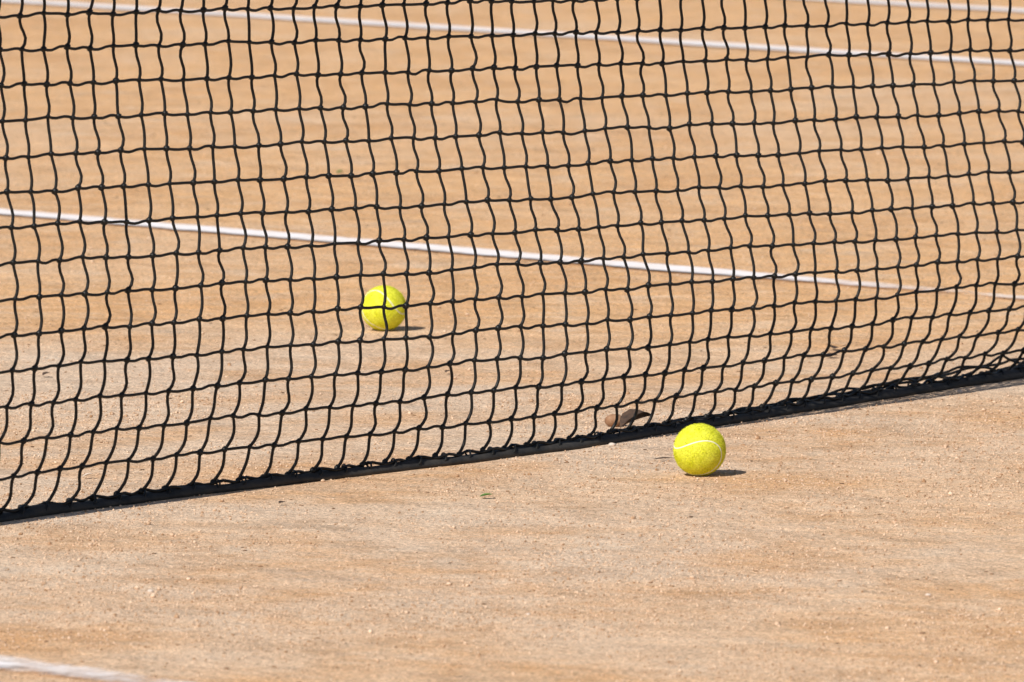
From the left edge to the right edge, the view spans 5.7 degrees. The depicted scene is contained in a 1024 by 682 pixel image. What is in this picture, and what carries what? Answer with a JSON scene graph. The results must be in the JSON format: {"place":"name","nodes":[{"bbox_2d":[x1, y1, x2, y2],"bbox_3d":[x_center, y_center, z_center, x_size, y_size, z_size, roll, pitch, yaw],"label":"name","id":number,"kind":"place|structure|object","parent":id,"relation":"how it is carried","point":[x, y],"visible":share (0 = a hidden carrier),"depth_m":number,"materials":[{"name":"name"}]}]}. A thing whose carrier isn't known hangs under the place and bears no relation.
{"place":"outdoors","nodes":[
{"label":"outdoors","id":0,"kind":"place"},
{"bbox_2d":[0,0,1023,681],"bbox_3d":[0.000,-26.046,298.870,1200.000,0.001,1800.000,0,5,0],"label":"clay ground","id":1,"kind":"structure","parent":0,"point":[998,554],"depth_m":14.93,"materials":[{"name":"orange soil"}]},
{"bbox_2d":[0,656,129,680],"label":"court line","id":2,"kind":"object","parent":1,"relation":"on","point":[6,662],"visible":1,"depth_m":11.14,"materials":[{"name":"white paint"}]},
{"bbox_2d":[362,285,405,330],"bbox_3d":[-0.190,-0.049,15.217,0.070,0.070,0.070,0,5,0],"label":"tennis ball","id":3,"kind":"object","parent":1,"relation":"on","point":[373,318],"visible":0.8,"depth_m":15.19,"materials":[{"name":"fabric"}]},
{"bbox_2d":[0,0,1023,521],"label":"tennis net","id":4,"kind":"object","parent":1,"relation":"on","point":[614,434],"visible":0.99,"depth_m":13.37,"materials":[{"name":"fabric"}]},
{"bbox_2d":[0,208,1023,297],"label":"court line","id":5,"kind":"object","parent":1,"relation":"on","point":[515,254],"visible":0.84,"depth_m":16.64,"materials":[{"name":"white paint"}]},
{"bbox_2d":[1,0,1023,64],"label":"court line","id":6,"kind":"object","parent":1,"relation":"on","point":[691,42],"visible":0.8,"depth_m":22.36,"materials":[{"name":"white paint"}]},
{"bbox_2d":[604,414,620,426],"bbox_3d":[0.137,0.107,13.799,0.026,0.019,0.025,0,5,0],"label":"brown stone","id":7,"kind":"object","parent":1,"relation":"on","point":[609,420],"visible":0.79,"depth_m":13.79,"materials":[{"name":"stone"}]},
{"bbox_2d":[620,409,650,426],"bbox_3d":[0.163,0.104,13.760,0.046,0.022,0.043,4,6,34],"label":"fallen leaf","id":8,"kind":"object","parent":1,"relation":"on","point":[626,417],"visible":0.99,"depth_m":13.77,"materials":[{"name":"brown plant"}]},
{"bbox_2d":[673,423,726,475],"bbox_3d":[0.241,0.140,13.165,0.070,0.070,0.070,0,5,0],"label":"tennis ball","id":9,"kind":"object","parent":1,"relation":"on","point":[699,449],"visible":1,"depth_m":13.14,"materials":[{"name":"fabric"}]},
{"bbox_2d":[827,0,1023,11],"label":"court line","id":10,"kind":"object","parent":1,"relation":"on","point":[941,5],"visible":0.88,"depth_m":23.32,"materials":[{"name":"white paint"}]},
{"bbox_2d":[5,107,1019,681],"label":"soil crumbs","id":11,"kind":"object","parent":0,"point":[517,425],"visible":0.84,"depth_m":13.45,"materials":[{"name":"orange soil"}]}
]}

